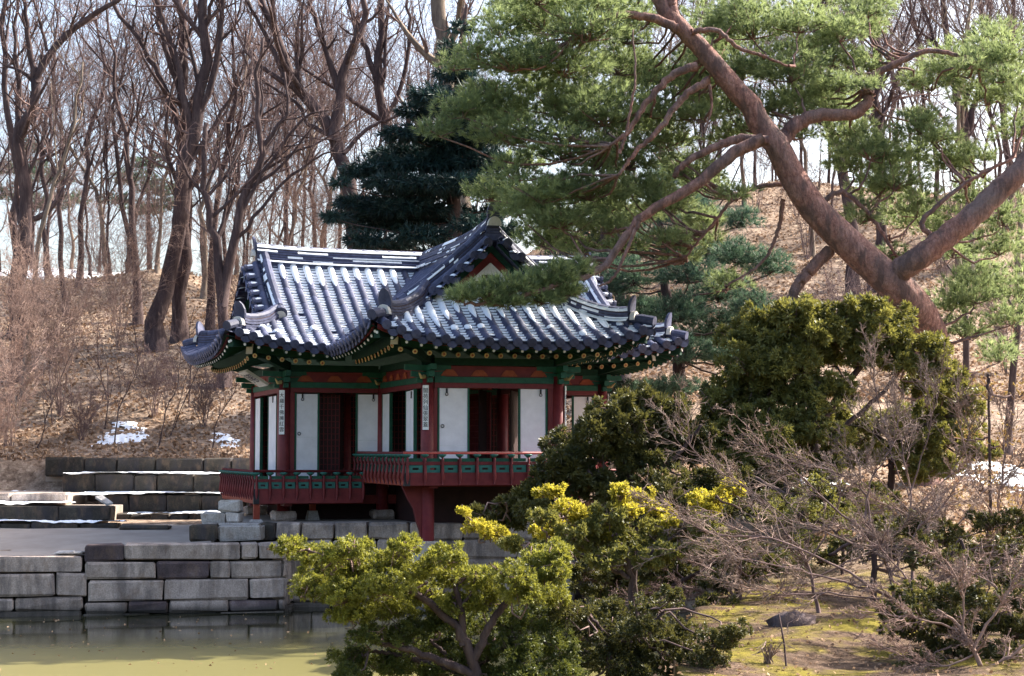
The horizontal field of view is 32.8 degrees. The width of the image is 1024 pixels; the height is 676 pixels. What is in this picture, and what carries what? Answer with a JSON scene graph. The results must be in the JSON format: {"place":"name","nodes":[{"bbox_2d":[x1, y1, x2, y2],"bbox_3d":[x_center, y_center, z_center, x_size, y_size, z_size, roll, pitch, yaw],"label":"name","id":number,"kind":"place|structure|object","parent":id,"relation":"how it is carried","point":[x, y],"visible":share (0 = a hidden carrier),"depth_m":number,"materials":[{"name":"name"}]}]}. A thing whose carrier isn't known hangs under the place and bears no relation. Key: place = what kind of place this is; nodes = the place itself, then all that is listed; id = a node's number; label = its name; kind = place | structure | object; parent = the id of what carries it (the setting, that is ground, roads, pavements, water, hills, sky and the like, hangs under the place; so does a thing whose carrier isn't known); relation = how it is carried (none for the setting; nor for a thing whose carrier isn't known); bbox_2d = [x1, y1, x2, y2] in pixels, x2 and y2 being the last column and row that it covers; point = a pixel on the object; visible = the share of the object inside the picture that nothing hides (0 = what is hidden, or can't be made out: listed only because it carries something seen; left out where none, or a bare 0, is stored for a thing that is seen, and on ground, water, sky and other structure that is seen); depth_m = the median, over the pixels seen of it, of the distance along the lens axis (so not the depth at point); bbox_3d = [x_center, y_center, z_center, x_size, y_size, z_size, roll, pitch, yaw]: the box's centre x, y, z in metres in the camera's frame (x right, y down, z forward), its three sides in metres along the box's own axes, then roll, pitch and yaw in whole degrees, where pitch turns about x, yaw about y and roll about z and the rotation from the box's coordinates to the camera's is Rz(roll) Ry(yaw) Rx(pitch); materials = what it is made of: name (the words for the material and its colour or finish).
{"place":"outdoors","nodes":[
{"label":"outdoors","id":0,"kind":"place"},
{"bbox_2d":[0,477,122,522],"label":"terrace soil","id":1,"kind":"structure","parent":0,"point":[79,499],"depth_m":45.53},
{"bbox_2d":[0,492,70,504],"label":"terrace wall","id":2,"kind":"structure","parent":1,"relation":"on","point":[39,496],"depth_m":43.43,"materials":[{"name":"stone"}]},
{"bbox_2d":[62,473,220,494],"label":"terrace wall","id":3,"kind":"structure","parent":1,"relation":"on","point":[188,482],"depth_m":46.08,"materials":[{"name":"stone"}]},
{"bbox_2d":[45,457,441,476],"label":"terrace wall","id":4,"kind":"structure","parent":1,"relation":"on","point":[58,466],"depth_m":47.50,"materials":[{"name":"stone"}]},
{"bbox_2d":[0,606,692,675],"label":"pond water","id":5,"kind":"structure","parent":0,"point":[122,646],"depth_m":29.84,"materials":[{"name":"liquid"}]},
{"bbox_2d":[0,541,286,616],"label":"pond wall","id":6,"kind":"structure","parent":5,"relation":"in","point":[129,578],"depth_m":35.36,"materials":[{"name":"stone"}]},
{"bbox_2d":[0,181,1023,675],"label":"ground","id":7,"kind":"structure","parent":0,"point":[22,475],"depth_m":49.12,"materials":[{"name":"soil"}]},
{"bbox_2d":[0,314,65,459],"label":"bare bush","id":8,"kind":"object","parent":7,"relation":"on","point":[9,366],"visible":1,"depth_m":47.10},
{"bbox_2d":[0,0,92,338],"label":"bare tree","id":9,"kind":"object","parent":7,"relation":"on","point":[4,72],"visible":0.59,"depth_m":62.69,"materials":[{"name":"brown wood"}]},
{"bbox_2d":[0,123,109,272],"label":"bare bush","id":10,"kind":"object","parent":7,"relation":"on","point":[39,184],"visible":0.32,"depth_m":84.22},
{"bbox_2d":[0,0,120,382],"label":"bare tree","id":11,"kind":"object","parent":7,"relation":"on","point":[24,199],"visible":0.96,"depth_m":57.53,"materials":[{"name":"brown wood"}]},
{"bbox_2d":[0,211,123,446],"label":"bare bush","id":12,"kind":"object","parent":7,"relation":"on","point":[22,302],"visible":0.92,"depth_m":49.91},
{"bbox_2d":[0,66,124,314],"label":"bare tree","id":13,"kind":"object","parent":7,"relation":"on","point":[59,216],"visible":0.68,"depth_m":66.42,"materials":[{"name":"brown wood"}]},
{"bbox_2d":[0,0,126,272],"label":"slender tree","id":14,"kind":"object","parent":7,"relation":"on","point":[4,155],"visible":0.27,"depth_m":84.78,"materials":[{"name":"brown wood"}]},
{"bbox_2d":[0,0,144,223],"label":"slender tree","id":15,"kind":"object","parent":7,"relation":"on","point":[40,164],"visible":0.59,"depth_m":70.88,"materials":[{"name":"brown wood"}]},
{"bbox_2d":[0,211,146,415],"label":"bare bush","id":16,"kind":"object","parent":7,"relation":"on","point":[71,321],"visible":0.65,"depth_m":54.05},
{"bbox_2d":[15,0,135,397],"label":"bare tree","id":17,"kind":"object","parent":7,"relation":"on","point":[49,201],"visible":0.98,"depth_m":55.44,"materials":[{"name":"brown plant"}]},
{"bbox_2d":[1,0,154,278],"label":"bare tree","id":18,"kind":"object","parent":7,"relation":"on","point":[46,194],"visible":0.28,"depth_m":82.78,"materials":[{"name":"brown wood"}]},
{"bbox_2d":[50,381,112,439],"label":"bare bush","id":19,"kind":"object","parent":7,"relation":"on","point":[84,425],"visible":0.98,"depth_m":50.95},
{"bbox_2d":[0,0,170,243],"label":"slender tree","id":20,"kind":"object","parent":7,"relation":"on","point":[48,226],"visible":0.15,"depth_m":94.58,"materials":[{"name":"brown wood"}]},
{"bbox_2d":[29,64,156,270],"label":"bare tree","id":21,"kind":"object","parent":7,"relation":"on","point":[99,200],"visible":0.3,"depth_m":76.53,"materials":[{"name":"brown plant"}]},
{"bbox_2d":[35,0,160,288],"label":"bare tree","id":22,"kind":"object","parent":7,"relation":"on","point":[89,163],"visible":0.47,"depth_m":70.58,"materials":[{"name":"brown wood"}]},
{"bbox_2d":[38,0,172,325],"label":"bare tree","id":23,"kind":"object","parent":7,"relation":"on","point":[129,169],"visible":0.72,"depth_m":66.52,"materials":[{"name":"brown wood"}]},
{"bbox_2d":[61,17,172,278],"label":"slender tree","id":24,"kind":"object","parent":7,"relation":"on","point":[105,164],"visible":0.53,"depth_m":72.44,"materials":[{"name":"brown wood"}]},
{"bbox_2d":[0,524,240,555],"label":"sand yard","id":25,"kind":"structure","parent":7,"relation":"on","point":[30,541],"depth_m":38.84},
{"bbox_2d":[0,505,115,520],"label":"terrace wall","id":26,"kind":"structure","parent":25,"relation":"on","point":[62,512],"depth_m":42.11,"materials":[{"name":"stone"}]},
{"bbox_2d":[0,522,120,528],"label":"terrace wall","id":27,"kind":"structure","parent":25,"relation":"on","point":[37,525],"depth_m":41.22,"materials":[{"name":"stone"}]},
{"bbox_2d":[81,0,159,272],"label":"bare tree","id":28,"kind":"object","parent":7,"relation":"on","point":[119,175],"visible":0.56,"depth_m":72.53,"materials":[{"name":"brown wood"}]},
{"bbox_2d":[30,158,211,350],"bbox_3d":[-13.721,-2.769,60.277,6.087,6.697,4.334,-1,-4,13],"label":"bare bush","id":29,"kind":"object","parent":7,"relation":"on","point":[138,267],"visible":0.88,"depth_m":60.11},
{"bbox_2d":[44,0,245,210],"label":"slender tree","id":30,"kind":"object","parent":7,"relation":"on","point":[163,154],"visible":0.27,"depth_m":75.45,"materials":[{"name":"brown wood"}]},
{"bbox_2d":[102,150,195,269],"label":"bare tree","id":31,"kind":"object","parent":7,"relation":"on","point":[136,185],"visible":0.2,"depth_m":112.46,"materials":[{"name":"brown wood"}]},
{"bbox_2d":[111,335,186,417],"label":"bare bush","id":32,"kind":"object","parent":7,"relation":"on","point":[152,382],"visible":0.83,"depth_m":52.98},
{"bbox_2d":[102,144,197,269],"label":"bare tree","id":33,"kind":"object","parent":7,"relation":"on","point":[151,190],"visible":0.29,"depth_m":86.20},
{"bbox_2d":[60,0,257,221],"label":"slender tree","id":34,"kind":"object","parent":7,"relation":"on","point":[149,172],"visible":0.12,"depth_m":77.72,"materials":[{"name":"brown wood"}]},
{"bbox_2d":[60,1,270,273],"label":"slender tree","id":35,"kind":"object","parent":7,"relation":"on","point":[161,191],"visible":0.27,"depth_m":73.14,"materials":[{"name":"brown plant"}]},
{"bbox_2d":[101,0,250,342],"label":"bare tree","id":36,"kind":"object","parent":7,"relation":"on","point":[179,302],"visible":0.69,"depth_m":61.83,"materials":[{"name":"brown wood"}]},
{"bbox_2d":[118,0,251,352],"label":"bare tree","id":37,"kind":"object","parent":7,"relation":"on","point":[156,333],"visible":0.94,"depth_m":60.56,"materials":[{"name":"brown wood"}]},
{"bbox_2d":[155,354,227,426],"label":"bare bush","id":38,"kind":"object","parent":7,"relation":"on","point":[204,404],"visible":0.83,"depth_m":51.84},
{"bbox_2d":[53,0,336,272],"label":"slender tree","id":39,"kind":"object","parent":7,"relation":"on","point":[160,95],"visible":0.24,"depth_m":73.72,"materials":[{"name":"brown wood"}]},
{"bbox_2d":[169,0,273,299],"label":"bare tree","id":40,"kind":"object","parent":7,"relation":"on","point":[204,283],"visible":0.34,"depth_m":70.53,"materials":[{"name":"brown plant"}]},
{"bbox_2d":[170,8,313,264],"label":"slender tree","id":41,"kind":"object","parent":7,"relation":"on","point":[246,164],"visible":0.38,"depth_m":72.09,"materials":[{"name":"brown wood"}]},
{"bbox_2d":[139,0,365,387],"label":"bare tree","id":42,"kind":"object","parent":7,"relation":"on","point":[222,275],"visible":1,"depth_m":56.44,"materials":[{"name":"brown wood"}]},
{"bbox_2d":[152,151,356,318],"bbox_3d":[-8.398,-2.946,60.062,6.051,7.344,5.435,-2,-4,34],"label":"bare bush","id":43,"kind":"object","parent":7,"relation":"on","point":[237,259],"visible":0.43,"depth_m":60.09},
{"bbox_2d":[177,2,373,263],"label":"slender tree","id":44,"kind":"object","parent":7,"relation":"on","point":[243,237],"visible":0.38,"depth_m":71.59,"materials":[{"name":"brown wood"}]},
{"bbox_2d":[164,0,390,263],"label":"slender tree","id":45,"kind":"object","parent":7,"relation":"on","point":[224,235],"visible":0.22,"depth_m":75.89,"materials":[{"name":"brown wood"}]},
{"bbox_2d":[168,0,403,330],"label":"bare tree","id":46,"kind":"object","parent":7,"relation":"on","point":[231,117],"visible":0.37,"depth_m":63.34,"materials":[{"name":"brown wood"}]},
{"bbox_2d":[225,0,362,242],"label":"slender tree","id":47,"kind":"object","parent":7,"relation":"on","point":[313,136],"visible":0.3,"depth_m":73.82,"materials":[{"name":"brown plant"}]},
{"bbox_2d":[231,9,373,244],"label":"slender tree","id":48,"kind":"object","parent":7,"relation":"on","point":[296,181],"visible":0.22,"depth_m":74.14,"materials":[{"name":"brown wood"}]},
{"bbox_2d":[223,106,383,248],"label":"bare bush","id":49,"kind":"object","parent":7,"relation":"on","point":[313,221],"visible":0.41,"depth_m":63.85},
{"bbox_2d":[221,0,414,249],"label":"bare tree","id":50,"kind":"object","parent":7,"relation":"on","point":[339,80],"visible":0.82,"depth_m":60.53,"materials":[{"name":"brown wood"}]},
{"bbox_2d":[253,0,415,247],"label":"slender tree","id":51,"kind":"object","parent":7,"relation":"on","point":[345,123],"visible":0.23,"depth_m":82.60,"materials":[{"name":"brown plant"}]},
{"bbox_2d":[250,0,430,249],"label":"bare tree","id":52,"kind":"object","parent":7,"relation":"on","point":[378,81],"visible":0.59,"depth_m":64.66,"materials":[{"name":"brown wood"}]},
{"bbox_2d":[226,0,481,248],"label":"slender tree","id":53,"kind":"object","parent":7,"relation":"on","point":[339,243],"visible":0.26,"depth_m":82.12,"materials":[{"name":"brown wood"}]},
{"bbox_2d":[318,0,449,194],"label":"slender tree","id":54,"kind":"object","parent":7,"relation":"on","point":[368,90],"visible":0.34,"depth_m":79.25,"materials":[{"name":"brown wood"}]},
{"bbox_2d":[208,514,574,611],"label":"platform wall","id":55,"kind":"structure","parent":7,"relation":"on","point":[382,532],"depth_m":37.07,"materials":[{"name":"stone"}]},
{"bbox_2d":[97,493,266,511],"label":"terrace wall","id":56,"kind":"structure","parent":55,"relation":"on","point":[158,503],"depth_m":44.77,"materials":[{"name":"stone"}]},
{"bbox_2d":[218,525,264,541],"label":"stone block","id":57,"kind":"structure","parent":55,"relation":"on","point":[239,532],"depth_m":36.54,"materials":[{"name":"stone"}]},
{"bbox_2d":[180,202,688,611],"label":"pavilion","id":58,"kind":"structure","parent":55,"relation":"on","point":[354,350],"depth_m":38.70,"materials":[{"name":"tile"}]},
{"bbox_2d":[254,397,262,475],"bbox_3d":[-6.181,2.465,42.527,0.070,2.000,0.800,1,-4,-18],"label":"door","id":59,"kind":"structure","parent":58,"relation":"in","point":[258,431],"depth_m":42.38,"materials":[{"name":"paper"}]},
{"bbox_2d":[267,395,276,478],"bbox_3d":[-5.578,2.342,40.617,0.085,2.000,1.110,1,-4,-18],"label":"door","id":60,"kind":"structure","parent":58,"relation":"in","point":[272,401],"depth_m":40.62,"materials":[{"name":"paper"}]},
{"bbox_2d":[294,393,318,478],"bbox_3d":[-4.667,2.265,39.588,0.560,2.020,0.085,1,-4,-18],"label":"door","id":61,"kind":"structure","parent":58,"relation":"in","point":[306,422],"depth_m":39.58,"materials":[{"name":"paper"}]},
{"bbox_2d":[355,394,377,475],"bbox_3d":[-3.316,2.293,40.026,0.560,2.020,0.085,1,-4,-18],"label":"door","id":62,"kind":"structure","parent":58,"relation":"in","point":[366,429],"depth_m":40.02,"materials":[{"name":"paper"}]},
{"bbox_2d":[382,393,392,457],"bbox_3d":[-2.845,2.013,39.723,0.070,1.500,0.760,1,-4,-18],"label":"door","id":63,"kind":"structure","parent":58,"relation":"in","point":[387,399],"depth_m":39.61,"materials":[{"name":"paper"}]},
{"bbox_2d":[405,389,416,457],"bbox_3d":[-2.181,1.863,37.398,0.089,1.500,1.288,1,-4,-11],"label":"door","id":64,"kind":"structure","parent":58,"relation":"in","point":[410,396],"depth_m":37.19,"materials":[{"name":"paper"}]},
{"bbox_2d":[437,388,468,458],"bbox_3d":[-1.235,1.800,36.605,0.690,1.525,0.085,1,-4,-18],"label":"door","id":65,"kind":"structure","parent":58,"relation":"in","point":[452,403],"depth_m":36.59,"materials":[{"name":"paper"}]},
{"bbox_2d":[518,389,546,458],"bbox_3d":[0.444,1.835,37.150,0.640,1.525,0.085,1,-4,-18],"label":"door","id":66,"kind":"structure","parent":58,"relation":"in","point":[532,403],"depth_m":37.13,"materials":[{"name":"paper"}]},
{"bbox_2d":[314,5,525,251],"bbox_3d":[-2.804,-4.165,54.403,6.895,12.669,5.109,0,-4,0],"label":"fir tree","id":67,"kind":"object","parent":7,"relation":"on","point":[404,205],"visible":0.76,"depth_m":53.49,"materials":[{"name":"plant"}]},
{"bbox_2d":[266,530,574,675],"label":"yew shrub","id":68,"kind":"object","parent":7,"relation":"on","point":[357,575],"visible":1,"depth_m":17.23,"materials":[{"name":"green plant"}]},
{"bbox_2d":[371,0,485,210],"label":"bare tree","id":69,"kind":"object","parent":7,"relation":"on","point":[439,17],"visible":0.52,"depth_m":62.64,"materials":[{"name":"brown plant"}]},
{"bbox_2d":[324,601,590,675],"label":"yew shrub","id":70,"kind":"object","parent":7,"relation":"on","point":[352,659],"visible":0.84,"depth_m":17.48,"materials":[{"name":"green plant"}]},
{"bbox_2d":[0,179,1023,675],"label":"fallen leaves","id":71,"kind":"object","parent":7,"relation":"on","point":[242,447],"visible":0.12,"depth_m":51.79,"materials":[{"name":"plant"}]},
{"bbox_2d":[455,476,746,659],"bbox_3d":[1.208,3.920,23.771,4.010,4.087,1.330,0,-4,0],"label":"golden shrub","id":72,"kind":"object","parent":7,"relation":"on","point":[574,510],"visible":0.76,"depth_m":23.74,"materials":[{"name":"yellow plant"}]},
{"bbox_2d":[468,377,750,618],"bbox_3d":[1.551,2.715,28.892,4.643,4.163,2.482,0,-4,0],"label":"juniper","id":73,"kind":"object","parent":7,"relation":"on","point":[614,427],"visible":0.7,"depth_m":28.66,"materials":[{"name":"plant"}]},
{"bbox_2d":[495,501,727,642],"bbox_3d":[1.307,4.044,23.218,3.072,3.768,1.479,0,-4,0],"label":"olive shrub","id":74,"kind":"object","parent":7,"relation":"on","point":[583,538],"visible":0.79,"depth_m":23.18,"materials":[{"name":"green plant"}]},
{"bbox_2d":[545,583,753,675],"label":"yew shrub","id":75,"kind":"object","parent":7,"relation":"on","point":[617,636],"visible":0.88,"depth_m":18.21,"materials":[{"name":"green plant"}]},
{"bbox_2d":[566,527,754,651],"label":"evergreen shrub","id":76,"kind":"object","parent":7,"relation":"on","point":[599,580],"visible":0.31,"depth_m":25.30,"materials":[{"name":"green plant"}]},
{"bbox_2d":[591,155,797,420],"bbox_3d":[4.351,-1.173,45.777,5.941,7.287,4.671,2,-4,-22],"label":"pine tree","id":77,"kind":"object","parent":7,"relation":"on","point":[685,309],"visible":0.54,"depth_m":45.26,"materials":[{"name":"plant"}]},
{"bbox_2d":[409,0,1023,486],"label":"pine tree","id":78,"kind":"object","parent":7,"relation":"on","point":[703,76],"visible":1,"depth_m":34.97,"materials":[{"name":"green plant"}]},
{"bbox_2d":[599,549,857,626],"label":"bare shrub","id":79,"kind":"object","parent":7,"relation":"on","point":[686,587],"visible":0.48,"depth_m":24.30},
{"bbox_2d":[689,538,811,607],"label":"evergreen shrub","id":80,"kind":"object","parent":7,"relation":"on","point":[704,599],"visible":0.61,"depth_m":24.29,"materials":[{"name":"green plant"}]},
{"bbox_2d":[662,431,941,612],"bbox_3d":[3.919,2.497,23.371,3.849,2.482,1.096,0,-4,0],"label":"bare shrub","id":81,"kind":"object","parent":7,"relation":"on","point":[729,473],"visible":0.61,"depth_m":23.37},
{"bbox_2d":[712,458,902,543],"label":"evergreen shrub","id":82,"kind":"object","parent":7,"relation":"on","point":[749,467],"visible":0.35,"depth_m":28.86,"materials":[{"name":"green plant"}]},
{"bbox_2d":[748,124,867,258],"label":"bare bush","id":83,"kind":"object","parent":7,"relation":"on","point":[790,205],"visible":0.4,"depth_m":70.49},
{"bbox_2d":[641,371,997,597],"bbox_3d":[3.980,2.051,22.632,4.678,3.223,1.682,0,-4,0],"label":"bare shrub","id":84,"kind":"object","parent":7,"relation":"on","point":[863,516],"visible":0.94,"depth_m":22.41,"materials":[{"name":"plant"}]},
{"bbox_2d":[626,464,1018,634],"bbox_3d":[3.609,2.602,20.541,4.643,2.241,1.504,1,-4,-9],"label":"bare shrub","id":85,"kind":"object","parent":7,"relation":"on","point":[730,556],"visible":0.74,"depth_m":20.34,"materials":[{"name":"plant"}]},
{"bbox_2d":[691,290,958,528],"bbox_3d":[5.458,1.245,30.599,4.927,4.270,2.754,0,-4,0],"label":"juniper","id":86,"kind":"object","parent":7,"relation":"on","point":[807,337],"visible":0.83,"depth_m":30.64,"materials":[{"name":"plant"}]},
{"bbox_2d":[746,471,909,574],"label":"leafy shrub","id":87,"kind":"object","parent":7,"relation":"on","point":[822,488],"visible":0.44,"depth_m":27.73,"materials":[{"name":"green plant"}]},
{"bbox_2d":[742,0,917,298],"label":"bare tree","id":88,"kind":"object","parent":7,"relation":"on","point":[852,223],"visible":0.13,"depth_m":60.39,"materials":[{"name":"brown wood"}]},
{"bbox_2d":[790,233,901,311],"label":"bare bush","id":89,"kind":"object","parent":7,"relation":"on","point":[830,287],"visible":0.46,"depth_m":56.35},
{"bbox_2d":[776,358,1003,504],"bbox_3d":[6.434,1.804,32.005,5.080,2.930,3.048,2,-4,-29],"label":"juniper","id":90,"kind":"object","parent":7,"relation":"on","point":[816,410],"visible":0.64,"depth_m":31.88,"materials":[{"name":"green plant"}]},
{"bbox_2d":[854,0,944,292],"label":"bare tree","id":91,"kind":"object","parent":7,"relation":"on","point":[891,97],"visible":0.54,"depth_m":63.53,"materials":[{"name":"brown wood"}]},
{"bbox_2d":[822,321,990,579],"bbox_3d":[6.041,1.763,27.078,2.483,4.075,1.460,1,-4,-21],"label":"bare shrub","id":92,"kind":"object","parent":7,"relation":"on","point":[894,400],"visible":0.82,"depth_m":26.95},
{"bbox_2d":[806,506,1023,600],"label":"evergreen shrub","id":93,"kind":"object","parent":7,"relation":"on","point":[830,554],"visible":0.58,"depth_m":24.82,"materials":[{"name":"green plant"}]},
{"bbox_2d":[837,525,1023,673],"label":"bare shrub","id":94,"kind":"object","parent":7,"relation":"on","point":[959,631],"visible":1,"depth_m":18.33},
{"bbox_2d":[838,442,1023,585],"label":"bare shrub","id":95,"kind":"object","parent":7,"relation":"on","point":[873,497],"visible":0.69,"depth_m":24.87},
{"bbox_2d":[852,0,1023,291],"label":"slender tree","id":96,"kind":"object","parent":7,"relation":"on","point":[960,123],"visible":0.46,"depth_m":60.52,"materials":[{"name":"brown plant"}]},
{"bbox_2d":[862,538,1023,643],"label":"bare shrub","id":97,"kind":"object","parent":7,"relation":"on","point":[946,576],"visible":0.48,"depth_m":19.87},
{"bbox_2d":[898,0,992,268],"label":"bare tree","id":98,"kind":"object","parent":7,"relation":"on","point":[969,122],"visible":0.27,"depth_m":66.67,"materials":[{"name":"brown wood"}]},
{"bbox_2d":[874,574,1023,667],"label":"evergreen shrub","id":99,"kind":"object","parent":7,"relation":"on","point":[1004,622],"visible":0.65,"depth_m":19.24,"materials":[{"name":"green plant"}]},
{"bbox_2d":[891,0,1023,284],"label":"slender tree","id":100,"kind":"object","parent":7,"relation":"on","point":[1020,149],"visible":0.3,"depth_m":65.63,"materials":[{"name":"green plant"}]},
{"bbox_2d":[903,527,1023,632],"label":"leafy shrub","id":101,"kind":"object","parent":7,"relation":"on","point":[923,537],"visible":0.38,"depth_m":21.84,"materials":[{"name":"green plant"}]},
{"bbox_2d":[936,359,1023,586],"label":"bare shrub","id":102,"kind":"object","parent":7,"relation":"on","point":[964,402],"visible":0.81,"depth_m":25.89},
{"bbox_2d":[946,370,1023,542],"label":"leafy shrub","id":103,"kind":"object","parent":7,"relation":"on","point":[988,437],"visible":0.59,"depth_m":27.98,"materials":[{"name":"green plant"}]},
{"bbox_2d":[1001,229,1023,454],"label":"bare tree","id":104,"kind":"object","parent":7,"relation":"on","point":[1012,378],"visible":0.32,"depth_m":41.98,"materials":[{"name":"brown wood"}]},
{"bbox_2d":[0,0,1023,275],"label":"sky","id":105,"kind":"structure","parent":0,"point":[816,158],"materials":[{"name":"white"}]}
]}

